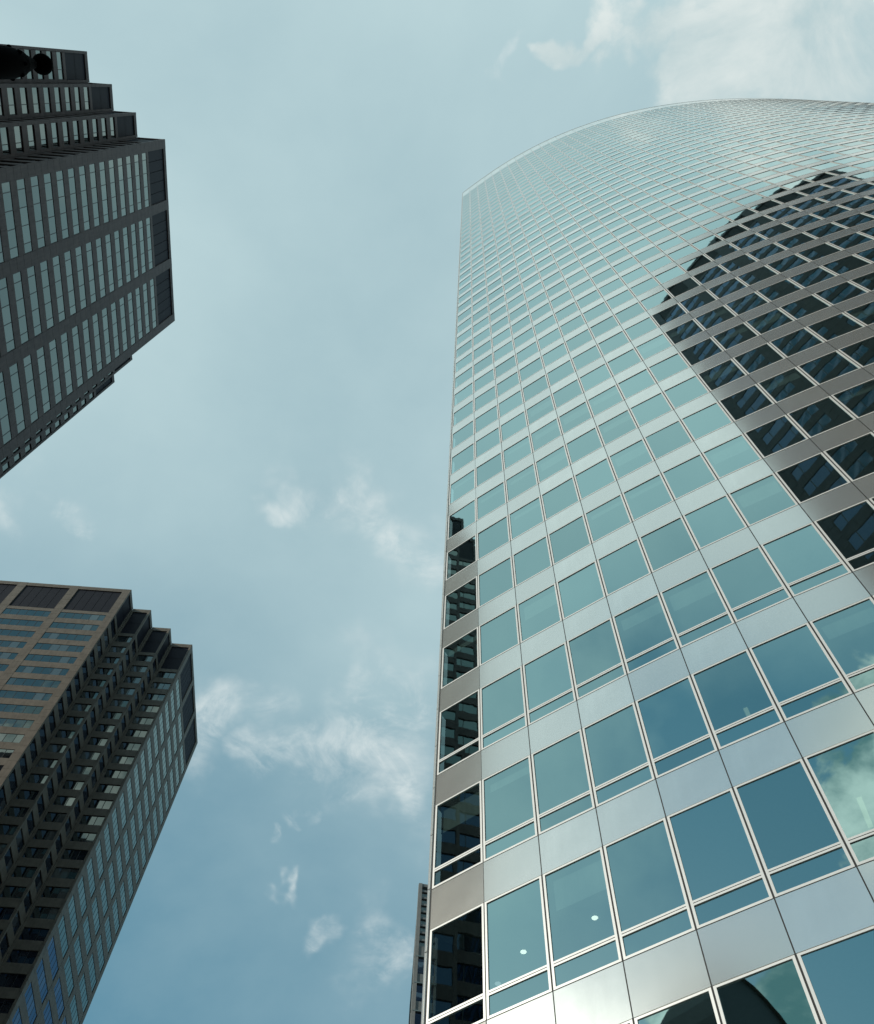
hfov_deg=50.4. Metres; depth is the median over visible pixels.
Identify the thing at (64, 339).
window
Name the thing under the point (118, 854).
window
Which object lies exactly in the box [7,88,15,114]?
window
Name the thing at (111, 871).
window
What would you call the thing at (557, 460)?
window
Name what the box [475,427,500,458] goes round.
window
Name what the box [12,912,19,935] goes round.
window
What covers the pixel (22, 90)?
window
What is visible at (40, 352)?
window
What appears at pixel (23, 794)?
window
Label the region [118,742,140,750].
window
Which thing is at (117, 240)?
window
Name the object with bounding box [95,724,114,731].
window
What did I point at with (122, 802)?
window
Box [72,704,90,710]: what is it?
window
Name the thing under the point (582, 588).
window
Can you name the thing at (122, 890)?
window
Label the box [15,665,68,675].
window
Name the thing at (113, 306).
window
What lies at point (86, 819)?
window
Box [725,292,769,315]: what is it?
window
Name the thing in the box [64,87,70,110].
window
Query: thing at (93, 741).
window
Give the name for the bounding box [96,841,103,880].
window
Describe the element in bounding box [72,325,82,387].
window
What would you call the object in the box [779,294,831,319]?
window
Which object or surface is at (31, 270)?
window
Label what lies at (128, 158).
window
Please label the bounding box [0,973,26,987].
window
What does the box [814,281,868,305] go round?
window
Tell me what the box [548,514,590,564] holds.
window
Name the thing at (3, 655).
window
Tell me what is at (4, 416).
window
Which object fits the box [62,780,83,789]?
window
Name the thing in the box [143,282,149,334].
window
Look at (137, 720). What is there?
window
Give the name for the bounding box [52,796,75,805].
window
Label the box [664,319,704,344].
window
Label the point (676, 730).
window
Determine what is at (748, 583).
window
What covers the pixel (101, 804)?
window
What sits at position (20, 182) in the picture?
window
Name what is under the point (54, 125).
window
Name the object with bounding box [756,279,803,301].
window
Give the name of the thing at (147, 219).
window
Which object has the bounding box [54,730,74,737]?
window
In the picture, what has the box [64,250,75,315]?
window
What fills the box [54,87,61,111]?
window
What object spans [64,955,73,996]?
window
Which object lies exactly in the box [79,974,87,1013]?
window
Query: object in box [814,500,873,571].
window
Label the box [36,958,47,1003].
window
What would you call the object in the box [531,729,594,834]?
window
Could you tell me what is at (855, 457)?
window
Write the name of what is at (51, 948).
window
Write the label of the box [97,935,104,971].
window
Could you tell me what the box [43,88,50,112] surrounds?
window
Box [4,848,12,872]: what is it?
window
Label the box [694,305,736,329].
window
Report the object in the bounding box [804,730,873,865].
window
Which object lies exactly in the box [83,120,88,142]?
window
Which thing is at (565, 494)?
window
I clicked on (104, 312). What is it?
window
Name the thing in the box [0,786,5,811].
window
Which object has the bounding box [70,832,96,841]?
window
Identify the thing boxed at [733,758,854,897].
window
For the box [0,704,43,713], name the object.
window
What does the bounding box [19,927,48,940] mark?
window
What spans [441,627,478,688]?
window
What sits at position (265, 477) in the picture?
sky
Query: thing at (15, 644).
window
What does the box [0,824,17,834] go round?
window
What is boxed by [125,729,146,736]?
window
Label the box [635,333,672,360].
window
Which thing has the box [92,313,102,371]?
window
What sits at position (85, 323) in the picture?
window
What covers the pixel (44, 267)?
window
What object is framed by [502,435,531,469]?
window
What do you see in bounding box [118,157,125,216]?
window
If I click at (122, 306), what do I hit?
window
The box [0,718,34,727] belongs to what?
window
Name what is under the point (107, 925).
window
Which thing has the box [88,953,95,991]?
window
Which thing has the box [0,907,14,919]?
window
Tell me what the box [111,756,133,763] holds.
window
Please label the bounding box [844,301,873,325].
window
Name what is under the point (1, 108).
window
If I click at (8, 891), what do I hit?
window
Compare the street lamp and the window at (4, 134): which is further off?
the window at (4, 134)
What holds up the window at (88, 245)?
in the granite tower at (86, 299)
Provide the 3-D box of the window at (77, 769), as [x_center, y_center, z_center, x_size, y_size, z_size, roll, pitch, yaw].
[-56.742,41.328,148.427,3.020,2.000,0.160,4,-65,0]
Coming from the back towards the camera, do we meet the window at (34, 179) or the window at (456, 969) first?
the window at (34, 179)
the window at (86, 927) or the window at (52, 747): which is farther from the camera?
the window at (52, 747)
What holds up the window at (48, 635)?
in the granite tower at (98, 734)
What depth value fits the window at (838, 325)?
41.71 m
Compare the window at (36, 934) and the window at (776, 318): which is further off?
the window at (36, 934)
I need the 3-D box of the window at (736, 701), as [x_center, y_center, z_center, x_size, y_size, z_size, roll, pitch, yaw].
[7.890,4.918,24.634,1.715,3.270,0.064,-28,-69,14]
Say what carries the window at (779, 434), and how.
in the glass tower at (653, 786)
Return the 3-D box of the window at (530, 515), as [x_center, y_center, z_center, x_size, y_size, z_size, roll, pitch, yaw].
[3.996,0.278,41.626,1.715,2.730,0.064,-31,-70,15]
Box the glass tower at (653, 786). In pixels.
[421,98,873,1023]
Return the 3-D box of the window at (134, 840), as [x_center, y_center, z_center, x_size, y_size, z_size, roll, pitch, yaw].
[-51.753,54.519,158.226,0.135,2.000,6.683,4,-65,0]
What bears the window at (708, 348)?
in the glass tower at (653, 786)
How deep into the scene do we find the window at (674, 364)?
46.91 m
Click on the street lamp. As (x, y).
(15, 63)
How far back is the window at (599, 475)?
40.70 m
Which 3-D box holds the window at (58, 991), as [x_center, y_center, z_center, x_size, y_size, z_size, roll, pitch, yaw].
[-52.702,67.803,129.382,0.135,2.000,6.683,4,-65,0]
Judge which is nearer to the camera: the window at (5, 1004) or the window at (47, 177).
the window at (47, 177)
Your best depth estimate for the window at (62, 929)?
129.35 m
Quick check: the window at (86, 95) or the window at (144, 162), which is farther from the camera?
the window at (144, 162)
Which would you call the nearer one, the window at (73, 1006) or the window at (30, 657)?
the window at (73, 1006)
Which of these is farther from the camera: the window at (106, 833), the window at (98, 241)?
the window at (106, 833)
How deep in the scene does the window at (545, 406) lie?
52.34 m
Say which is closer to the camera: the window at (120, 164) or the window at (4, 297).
the window at (4, 297)
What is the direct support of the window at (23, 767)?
in the granite tower at (98, 734)
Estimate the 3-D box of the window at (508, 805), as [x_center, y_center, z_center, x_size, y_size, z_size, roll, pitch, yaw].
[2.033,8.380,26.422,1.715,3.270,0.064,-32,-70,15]
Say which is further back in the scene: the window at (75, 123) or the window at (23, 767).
the window at (23, 767)
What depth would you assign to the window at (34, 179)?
105.60 m
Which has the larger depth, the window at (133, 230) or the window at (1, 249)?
the window at (133, 230)
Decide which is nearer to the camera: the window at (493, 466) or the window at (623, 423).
the window at (623, 423)
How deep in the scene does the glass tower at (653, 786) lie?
31.45 m
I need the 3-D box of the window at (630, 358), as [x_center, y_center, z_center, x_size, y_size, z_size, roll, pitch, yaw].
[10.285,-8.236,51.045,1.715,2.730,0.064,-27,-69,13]
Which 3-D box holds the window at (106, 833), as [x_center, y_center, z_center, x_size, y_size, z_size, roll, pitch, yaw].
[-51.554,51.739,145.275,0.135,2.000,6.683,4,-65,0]
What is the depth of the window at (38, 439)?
136.50 m
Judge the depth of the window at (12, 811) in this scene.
133.98 m
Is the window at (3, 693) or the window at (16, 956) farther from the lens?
the window at (3, 693)
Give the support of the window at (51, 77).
in the granite tower at (86, 299)
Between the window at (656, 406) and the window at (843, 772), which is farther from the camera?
the window at (656, 406)
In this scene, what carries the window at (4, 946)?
in the granite tower at (98, 734)
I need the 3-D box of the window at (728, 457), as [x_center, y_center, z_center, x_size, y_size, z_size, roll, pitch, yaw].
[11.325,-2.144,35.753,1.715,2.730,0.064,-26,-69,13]
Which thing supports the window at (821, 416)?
in the glass tower at (653, 786)
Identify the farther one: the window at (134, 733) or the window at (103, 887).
the window at (134, 733)
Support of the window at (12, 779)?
in the granite tower at (98, 734)
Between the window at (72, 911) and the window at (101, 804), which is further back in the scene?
the window at (101, 804)
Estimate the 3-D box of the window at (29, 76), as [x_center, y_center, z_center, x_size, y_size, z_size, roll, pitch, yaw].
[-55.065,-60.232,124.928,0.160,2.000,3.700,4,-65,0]
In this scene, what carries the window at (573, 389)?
in the glass tower at (653, 786)
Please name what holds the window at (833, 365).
in the glass tower at (653, 786)
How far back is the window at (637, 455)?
40.27 m
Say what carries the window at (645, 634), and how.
in the glass tower at (653, 786)
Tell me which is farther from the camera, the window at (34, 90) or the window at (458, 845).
the window at (34, 90)
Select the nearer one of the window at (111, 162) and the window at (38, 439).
the window at (111, 162)
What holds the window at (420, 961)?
in the office tower at (415, 1010)
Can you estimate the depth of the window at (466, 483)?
49.99 m
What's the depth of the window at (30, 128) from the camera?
112.38 m
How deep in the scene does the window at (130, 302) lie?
139.13 m
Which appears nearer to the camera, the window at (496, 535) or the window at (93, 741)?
the window at (496, 535)
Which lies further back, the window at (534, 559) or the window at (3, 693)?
the window at (3, 693)
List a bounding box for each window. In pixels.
[0,90,3,115]
[0,127,9,154]
[0,233,3,263]
[0,277,14,352]
[0,371,11,444]
[0,618,43,626]
[0,629,35,636]
[0,640,26,647]
[0,652,17,658]
[0,690,51,700]
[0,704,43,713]
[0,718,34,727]
[0,733,24,742]
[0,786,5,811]
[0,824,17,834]
[0,844,6,853]
[0,886,25,897]
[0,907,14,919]
[0,934,8,957]
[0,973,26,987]
[0,999,13,1013]
[1,181,18,259]
[1,608,51,616]
[2,462,8,471]
[4,807,28,816]
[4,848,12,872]
[6,677,60,687]
[6,950,37,963]
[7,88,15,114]
[9,363,25,433]
[9,770,16,794]
[11,866,36,877]
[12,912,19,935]
[12,1007,21,1023]
[13,271,28,344]
[14,126,22,152]
[14,453,19,461]
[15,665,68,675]
[15,790,38,799]
[16,178,31,253]
[16,830,23,853]
[19,753,26,778]
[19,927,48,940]
[20,88,28,113]
[22,847,46,858]
[23,354,38,422]
[24,49,32,78]
[24,654,77,663]
[25,444,30,452]
[25,983,36,1023]
[26,774,48,783]
[27,125,35,150]
[27,265,41,336]
[30,906,59,918]
[31,175,44,248]
[32,88,39,113]
[33,643,84,651]
[33,829,56,839]
[35,50,43,79]
[35,435,40,443]
[35,759,57,767]
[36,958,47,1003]
[37,346,50,413]
[39,124,47,148]
[40,260,53,328]
[41,632,91,640]
[41,886,69,898]
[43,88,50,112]
[43,812,66,822]
[43,1001,52,1023]
[44,173,57,243]
[45,744,66,752]
[46,51,53,79]
[48,936,57,979]
[49,339,61,404]
[49,622,98,630]
[51,123,58,146]
[51,867,78,878]
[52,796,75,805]
[53,255,65,322]
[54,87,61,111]
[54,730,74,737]
[54,977,63,1019]
[56,52,63,79]
[56,170,68,239]
[57,612,105,620]
[58,915,67,958]
[61,332,72,395]
[61,849,87,859]
[62,122,69,145]
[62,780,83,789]
[63,716,82,724]
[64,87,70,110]
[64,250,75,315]
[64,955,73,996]
[68,168,79,234]
[68,894,77,936]
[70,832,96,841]
[70,995,78,1023]
[71,765,91,773]
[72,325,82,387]
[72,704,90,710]
[73,121,79,143]
[74,87,80,110]
[74,935,82,975]
[75,246,86,309]
[78,876,86,916]
[79,165,89,230]
[79,751,100,759]
[79,815,104,824]
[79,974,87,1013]
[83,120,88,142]
[83,319,92,379]
[83,916,91,955]
[84,87,89,109]
[86,242,96,303]
[87,737,107,745]
[87,799,112,808]
[87,857,95,897]
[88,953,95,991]
[89,163,99,226]
[92,119,97,140]
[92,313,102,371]
[92,896,99,934]
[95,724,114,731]
[96,238,105,297]
[96,784,119,793]
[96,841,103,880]
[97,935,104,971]
[99,161,108,223]
[100,878,107,916]
[102,307,110,364]
[104,769,127,778]
[104,824,111,862]
[105,234,114,292]
[105,916,111,952]
[108,861,115,897]
[109,159,117,219]
[111,302,119,358]
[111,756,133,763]
[112,808,118,845]
[113,897,119,933]
[114,230,122,287]
[116,846,122,881]
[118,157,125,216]
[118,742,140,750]
[120,297,127,351]
[120,791,126,828]
[120,881,126,916]
[123,227,130,282]
[123,830,129,865]
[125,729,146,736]
[126,156,133,213]
[127,777,133,813]
[127,865,133,899]
[128,292,135,344]
[131,223,138,277]
[131,815,136,849]
[132,717,153,724]
[134,154,141,210]
[134,763,139,797]
[135,287,142,339]
[138,705,159,711]
[139,220,145,273]
[142,152,148,207]
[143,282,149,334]
[146,217,152,269]
[150,278,156,328]
[415,1012,420,1023]
[416,984,422,1000]
[417,958,423,972]
[426,903,485,1023]
[432,781,482,888]
[437,689,480,774]
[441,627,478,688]
[443,576,477,629]
[446,534,476,580]
[447,499,475,539]
[449,469,475,504]
[450,99,873,1023]
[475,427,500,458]
[476,452,503,486]
[476,481,506,520]
[477,515,509,560]
[478,556,513,607]
[479,605,519,665]
[480,666,526,750]
[482,755,537,861]
[484,876,551,1019]
[500,411,527,441]
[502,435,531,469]
[505,463,537,501]
[508,496,543,540]
[512,535,551,586]
[517,583,561,642]
[523,642,575,725]
[526,394,554,425]
[530,418,561,451]
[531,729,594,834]
[535,444,569,482]
[541,477,579,520]
[543,847,621,990]
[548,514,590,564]
[552,379,582,408]
[556,560,605,619]
[558,401,592,433]
[565,427,602,463]
[567,618,626,699]
[574,457,615,499]
[579,363,611,391]
[582,702,654,806]
[584,494,631,542]
[587,384,623,416]
[597,409,637,445]
[597,538,650,595]
[603,818,694,959]
[606,348,641,375]
[608,438,653,479]
[613,593,678,673]
[617,368,656,399]
[622,474,673,521]
[629,392,672,426]
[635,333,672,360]
[635,675,717,778]
[639,516,697,572]
[644,420,692,459]
[648,352,689,382]
[660,569,733,647]
[662,453,716,499]
[663,375,709,408]
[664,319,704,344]
[667,788,772,928]
[680,337,723,365]
[681,402,732,440]
[683,494,746,548]
[691,649,782,749]
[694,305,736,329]
[697,358,746,391]
[702,434,761,478]
[709,546,791,621]
[712,322,758,350]
[719,384,774,421]
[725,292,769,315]
[728,473,797,526]
[733,343,785,374]
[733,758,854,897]
[744,415,808,457]
[746,308,794,334]
[749,623,852,720]
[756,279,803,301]
[757,367,817,402]
[761,522,851,596]
[767,254,810,273]
[769,327,824,357]
[775,452,850,503]
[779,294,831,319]
[787,396,855,437]
[788,266,837,287]
[797,350,860,384]
[797,926,873,1023]
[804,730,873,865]
[806,312,865,341]
[810,596,873,692]
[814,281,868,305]
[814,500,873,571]
[821,254,872,274]
[823,432,873,481]
[831,378,873,418]
[838,336,873,367]
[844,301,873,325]
[849,272,873,291]
[855,247,873,262]
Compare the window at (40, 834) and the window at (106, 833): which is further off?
the window at (106, 833)
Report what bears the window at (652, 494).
in the glass tower at (653, 786)
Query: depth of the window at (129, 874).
158.44 m
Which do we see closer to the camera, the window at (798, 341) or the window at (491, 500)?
the window at (798, 341)
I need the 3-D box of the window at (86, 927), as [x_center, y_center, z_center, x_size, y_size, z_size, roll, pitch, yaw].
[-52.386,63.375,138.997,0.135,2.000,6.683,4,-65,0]
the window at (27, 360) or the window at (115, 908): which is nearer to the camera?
the window at (27, 360)
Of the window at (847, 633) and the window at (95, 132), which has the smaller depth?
the window at (847, 633)
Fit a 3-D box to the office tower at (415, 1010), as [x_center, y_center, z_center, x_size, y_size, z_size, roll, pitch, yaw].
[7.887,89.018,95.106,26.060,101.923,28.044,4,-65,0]
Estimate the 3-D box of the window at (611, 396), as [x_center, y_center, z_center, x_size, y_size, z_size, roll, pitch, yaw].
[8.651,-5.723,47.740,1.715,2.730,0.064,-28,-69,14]
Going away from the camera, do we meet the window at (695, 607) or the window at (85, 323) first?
the window at (695, 607)
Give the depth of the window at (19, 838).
131.67 m
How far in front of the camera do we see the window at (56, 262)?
112.76 m
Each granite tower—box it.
[0,44,174,478]
[0,580,197,1023]
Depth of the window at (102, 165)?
124.88 m
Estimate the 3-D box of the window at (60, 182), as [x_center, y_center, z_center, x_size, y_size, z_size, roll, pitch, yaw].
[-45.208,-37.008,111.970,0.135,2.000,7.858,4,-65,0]
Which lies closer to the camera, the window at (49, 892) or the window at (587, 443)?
the window at (587, 443)
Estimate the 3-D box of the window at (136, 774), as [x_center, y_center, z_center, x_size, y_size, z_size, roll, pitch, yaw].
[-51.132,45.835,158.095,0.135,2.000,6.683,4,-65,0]
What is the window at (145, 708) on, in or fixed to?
in the granite tower at (98, 734)
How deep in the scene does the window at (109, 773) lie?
153.16 m
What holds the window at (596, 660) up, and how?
in the glass tower at (653, 786)
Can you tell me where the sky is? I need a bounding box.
[0,0,873,1023]
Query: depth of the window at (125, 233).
135.18 m
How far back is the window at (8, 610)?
173.76 m
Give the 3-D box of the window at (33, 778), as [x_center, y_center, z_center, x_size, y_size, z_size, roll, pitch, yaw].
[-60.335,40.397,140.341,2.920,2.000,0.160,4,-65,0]
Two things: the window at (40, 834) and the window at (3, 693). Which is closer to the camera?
the window at (40, 834)
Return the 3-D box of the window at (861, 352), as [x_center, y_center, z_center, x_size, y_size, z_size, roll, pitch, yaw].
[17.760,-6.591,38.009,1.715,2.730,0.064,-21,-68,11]
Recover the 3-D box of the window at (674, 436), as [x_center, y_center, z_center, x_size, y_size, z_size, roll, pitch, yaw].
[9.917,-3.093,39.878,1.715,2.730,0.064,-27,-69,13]
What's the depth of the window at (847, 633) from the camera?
24.17 m
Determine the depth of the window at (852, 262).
48.52 m
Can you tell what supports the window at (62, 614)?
in the granite tower at (98, 734)
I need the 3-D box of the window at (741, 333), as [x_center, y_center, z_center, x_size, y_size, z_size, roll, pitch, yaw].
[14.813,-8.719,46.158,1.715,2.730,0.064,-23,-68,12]
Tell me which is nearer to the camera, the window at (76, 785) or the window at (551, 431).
the window at (551, 431)
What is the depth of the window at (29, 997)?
119.66 m
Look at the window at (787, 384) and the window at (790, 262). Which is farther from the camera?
the window at (790, 262)
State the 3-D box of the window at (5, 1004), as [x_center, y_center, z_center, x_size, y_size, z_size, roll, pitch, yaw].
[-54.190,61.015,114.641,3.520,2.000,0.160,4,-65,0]
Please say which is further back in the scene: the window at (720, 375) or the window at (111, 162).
the window at (111, 162)
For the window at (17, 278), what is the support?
in the granite tower at (86, 299)
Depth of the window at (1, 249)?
97.73 m
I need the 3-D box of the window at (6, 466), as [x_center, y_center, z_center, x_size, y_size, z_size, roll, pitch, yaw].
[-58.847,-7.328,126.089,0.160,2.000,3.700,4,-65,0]
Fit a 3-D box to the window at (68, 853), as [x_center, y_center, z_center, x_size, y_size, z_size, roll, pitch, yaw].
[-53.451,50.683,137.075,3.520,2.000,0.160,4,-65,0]
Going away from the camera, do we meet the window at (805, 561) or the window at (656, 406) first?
the window at (805, 561)
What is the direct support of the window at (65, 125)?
in the granite tower at (86, 299)
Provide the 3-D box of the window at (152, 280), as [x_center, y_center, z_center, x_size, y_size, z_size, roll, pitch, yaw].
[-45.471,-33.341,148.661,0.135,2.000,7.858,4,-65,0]
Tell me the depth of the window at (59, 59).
134.75 m
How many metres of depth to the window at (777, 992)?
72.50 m
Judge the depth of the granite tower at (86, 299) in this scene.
120.30 m
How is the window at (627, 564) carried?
in the glass tower at (653, 786)
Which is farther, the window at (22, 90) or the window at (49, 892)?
the window at (49, 892)
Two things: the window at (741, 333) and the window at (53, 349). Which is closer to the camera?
the window at (741, 333)
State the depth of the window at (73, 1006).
135.79 m
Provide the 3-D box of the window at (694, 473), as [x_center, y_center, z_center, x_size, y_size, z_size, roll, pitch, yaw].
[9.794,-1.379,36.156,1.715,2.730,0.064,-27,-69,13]
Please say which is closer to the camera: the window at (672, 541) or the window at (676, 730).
the window at (676, 730)
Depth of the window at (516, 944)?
22.05 m
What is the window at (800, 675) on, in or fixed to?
in the glass tower at (653, 786)
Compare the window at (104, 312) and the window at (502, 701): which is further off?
the window at (104, 312)
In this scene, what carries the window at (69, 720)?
in the granite tower at (98, 734)
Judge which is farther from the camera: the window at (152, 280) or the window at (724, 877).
the window at (152, 280)
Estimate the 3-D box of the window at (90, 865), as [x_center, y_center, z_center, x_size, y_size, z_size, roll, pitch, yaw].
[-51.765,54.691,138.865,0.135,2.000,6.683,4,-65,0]
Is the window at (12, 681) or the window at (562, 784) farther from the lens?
the window at (12, 681)
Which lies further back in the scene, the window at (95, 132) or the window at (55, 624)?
the window at (55, 624)
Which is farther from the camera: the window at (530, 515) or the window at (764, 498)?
the window at (530, 515)
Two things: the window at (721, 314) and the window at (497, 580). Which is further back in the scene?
the window at (721, 314)
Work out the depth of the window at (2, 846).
127.81 m
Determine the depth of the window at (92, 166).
121.63 m
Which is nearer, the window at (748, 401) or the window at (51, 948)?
the window at (748, 401)
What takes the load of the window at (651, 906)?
in the glass tower at (653, 786)
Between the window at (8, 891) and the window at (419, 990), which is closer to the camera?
the window at (419, 990)
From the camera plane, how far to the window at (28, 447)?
133.23 m
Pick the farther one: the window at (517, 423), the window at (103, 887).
the window at (103, 887)
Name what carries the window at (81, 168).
in the granite tower at (86, 299)
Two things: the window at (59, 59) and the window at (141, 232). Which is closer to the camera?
the window at (59, 59)
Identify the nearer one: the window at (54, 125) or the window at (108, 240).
the window at (54, 125)
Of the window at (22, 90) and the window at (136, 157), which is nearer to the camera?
the window at (22, 90)
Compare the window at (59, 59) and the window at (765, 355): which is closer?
the window at (765, 355)
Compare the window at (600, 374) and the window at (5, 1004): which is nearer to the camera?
the window at (600, 374)
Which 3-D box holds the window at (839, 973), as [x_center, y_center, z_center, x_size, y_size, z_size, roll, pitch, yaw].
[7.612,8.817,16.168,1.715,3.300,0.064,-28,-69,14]
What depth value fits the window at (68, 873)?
133.91 m
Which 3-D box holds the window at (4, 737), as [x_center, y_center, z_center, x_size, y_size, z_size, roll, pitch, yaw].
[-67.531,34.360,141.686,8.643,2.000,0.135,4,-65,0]
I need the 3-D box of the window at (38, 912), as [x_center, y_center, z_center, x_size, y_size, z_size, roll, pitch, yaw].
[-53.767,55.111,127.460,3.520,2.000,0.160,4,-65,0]
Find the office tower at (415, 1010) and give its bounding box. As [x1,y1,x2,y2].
[409,883,427,1023]
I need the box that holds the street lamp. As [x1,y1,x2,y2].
[0,44,52,80]
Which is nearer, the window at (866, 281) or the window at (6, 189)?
the window at (866, 281)
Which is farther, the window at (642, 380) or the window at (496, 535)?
the window at (642, 380)
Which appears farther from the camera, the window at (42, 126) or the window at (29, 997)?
the window at (29, 997)
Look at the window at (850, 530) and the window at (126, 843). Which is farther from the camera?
the window at (126, 843)
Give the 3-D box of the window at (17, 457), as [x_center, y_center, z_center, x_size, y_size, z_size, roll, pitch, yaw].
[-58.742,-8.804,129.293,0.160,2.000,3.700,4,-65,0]
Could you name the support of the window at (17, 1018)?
in the granite tower at (98, 734)
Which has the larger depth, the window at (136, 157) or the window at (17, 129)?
the window at (136, 157)
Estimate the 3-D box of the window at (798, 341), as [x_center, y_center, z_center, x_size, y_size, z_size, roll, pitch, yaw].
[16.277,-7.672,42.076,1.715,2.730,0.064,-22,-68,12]
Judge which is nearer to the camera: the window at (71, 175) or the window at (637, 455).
the window at (637, 455)
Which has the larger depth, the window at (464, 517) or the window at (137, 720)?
the window at (137, 720)
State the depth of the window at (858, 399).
34.96 m
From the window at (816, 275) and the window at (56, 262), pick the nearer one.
the window at (816, 275)
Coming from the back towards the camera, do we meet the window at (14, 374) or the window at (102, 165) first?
the window at (102, 165)
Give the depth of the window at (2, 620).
170.57 m
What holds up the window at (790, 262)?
in the glass tower at (653, 786)
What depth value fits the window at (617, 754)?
25.40 m
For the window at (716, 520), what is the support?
in the glass tower at (653, 786)
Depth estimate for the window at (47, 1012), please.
125.75 m
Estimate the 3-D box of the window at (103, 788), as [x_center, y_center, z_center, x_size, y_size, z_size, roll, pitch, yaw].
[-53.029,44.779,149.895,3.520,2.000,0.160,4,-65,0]
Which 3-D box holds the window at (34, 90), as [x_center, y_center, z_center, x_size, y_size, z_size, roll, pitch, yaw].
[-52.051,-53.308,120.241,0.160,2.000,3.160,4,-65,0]
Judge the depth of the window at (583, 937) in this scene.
21.58 m
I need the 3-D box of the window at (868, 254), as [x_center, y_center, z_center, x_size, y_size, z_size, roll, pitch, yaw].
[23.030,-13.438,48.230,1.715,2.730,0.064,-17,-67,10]
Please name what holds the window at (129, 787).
in the granite tower at (98, 734)
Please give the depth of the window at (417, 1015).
116.26 m
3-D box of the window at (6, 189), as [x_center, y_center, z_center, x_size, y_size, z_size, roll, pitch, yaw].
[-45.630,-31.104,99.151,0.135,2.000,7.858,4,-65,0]
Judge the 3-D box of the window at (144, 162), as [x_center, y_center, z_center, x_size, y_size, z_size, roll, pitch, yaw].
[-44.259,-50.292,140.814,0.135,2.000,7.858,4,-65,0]
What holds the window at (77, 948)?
in the granite tower at (98, 734)
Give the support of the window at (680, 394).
in the glass tower at (653, 786)
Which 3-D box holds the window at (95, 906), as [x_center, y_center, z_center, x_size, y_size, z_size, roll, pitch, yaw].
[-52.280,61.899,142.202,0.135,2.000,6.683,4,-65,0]
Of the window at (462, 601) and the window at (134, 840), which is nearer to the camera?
the window at (462, 601)
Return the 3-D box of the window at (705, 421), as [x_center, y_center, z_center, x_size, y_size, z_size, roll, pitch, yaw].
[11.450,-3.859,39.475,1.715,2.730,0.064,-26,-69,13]
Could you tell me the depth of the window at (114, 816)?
148.57 m
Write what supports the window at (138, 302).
in the granite tower at (86, 299)
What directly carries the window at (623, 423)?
in the glass tower at (653, 786)
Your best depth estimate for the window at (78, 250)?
119.19 m
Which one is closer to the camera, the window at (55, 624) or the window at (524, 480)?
the window at (524, 480)
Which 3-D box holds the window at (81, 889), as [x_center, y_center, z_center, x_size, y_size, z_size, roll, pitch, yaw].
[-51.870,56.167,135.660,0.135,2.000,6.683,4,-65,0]
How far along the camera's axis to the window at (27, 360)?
107.05 m
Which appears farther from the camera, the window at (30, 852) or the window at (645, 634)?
the window at (30, 852)
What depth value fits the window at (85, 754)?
151.70 m
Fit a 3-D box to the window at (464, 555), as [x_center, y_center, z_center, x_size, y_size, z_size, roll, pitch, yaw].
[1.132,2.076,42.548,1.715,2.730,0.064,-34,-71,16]
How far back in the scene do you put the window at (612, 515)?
36.96 m
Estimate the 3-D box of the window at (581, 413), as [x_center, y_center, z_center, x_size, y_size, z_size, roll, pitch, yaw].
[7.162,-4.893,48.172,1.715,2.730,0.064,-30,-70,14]
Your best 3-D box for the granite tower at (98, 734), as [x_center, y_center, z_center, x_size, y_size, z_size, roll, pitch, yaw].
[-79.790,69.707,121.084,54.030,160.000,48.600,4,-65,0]
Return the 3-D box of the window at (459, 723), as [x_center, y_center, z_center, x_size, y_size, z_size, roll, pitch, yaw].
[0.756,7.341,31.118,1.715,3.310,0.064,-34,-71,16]
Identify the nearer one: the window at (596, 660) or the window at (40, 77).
the window at (596, 660)
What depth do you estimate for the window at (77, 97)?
133.29 m
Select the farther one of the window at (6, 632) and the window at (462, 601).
the window at (6, 632)
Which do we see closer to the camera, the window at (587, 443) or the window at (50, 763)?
the window at (587, 443)
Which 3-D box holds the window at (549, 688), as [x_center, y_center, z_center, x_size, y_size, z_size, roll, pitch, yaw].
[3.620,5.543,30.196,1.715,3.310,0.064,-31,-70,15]
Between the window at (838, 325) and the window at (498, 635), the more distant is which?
the window at (838, 325)
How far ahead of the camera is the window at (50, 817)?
138.86 m
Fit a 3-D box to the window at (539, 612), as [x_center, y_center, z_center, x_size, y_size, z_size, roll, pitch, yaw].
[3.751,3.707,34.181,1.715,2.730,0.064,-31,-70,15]
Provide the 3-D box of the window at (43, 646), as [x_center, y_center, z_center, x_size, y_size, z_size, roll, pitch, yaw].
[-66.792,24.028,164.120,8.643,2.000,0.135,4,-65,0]
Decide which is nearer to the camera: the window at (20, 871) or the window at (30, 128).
the window at (30, 128)

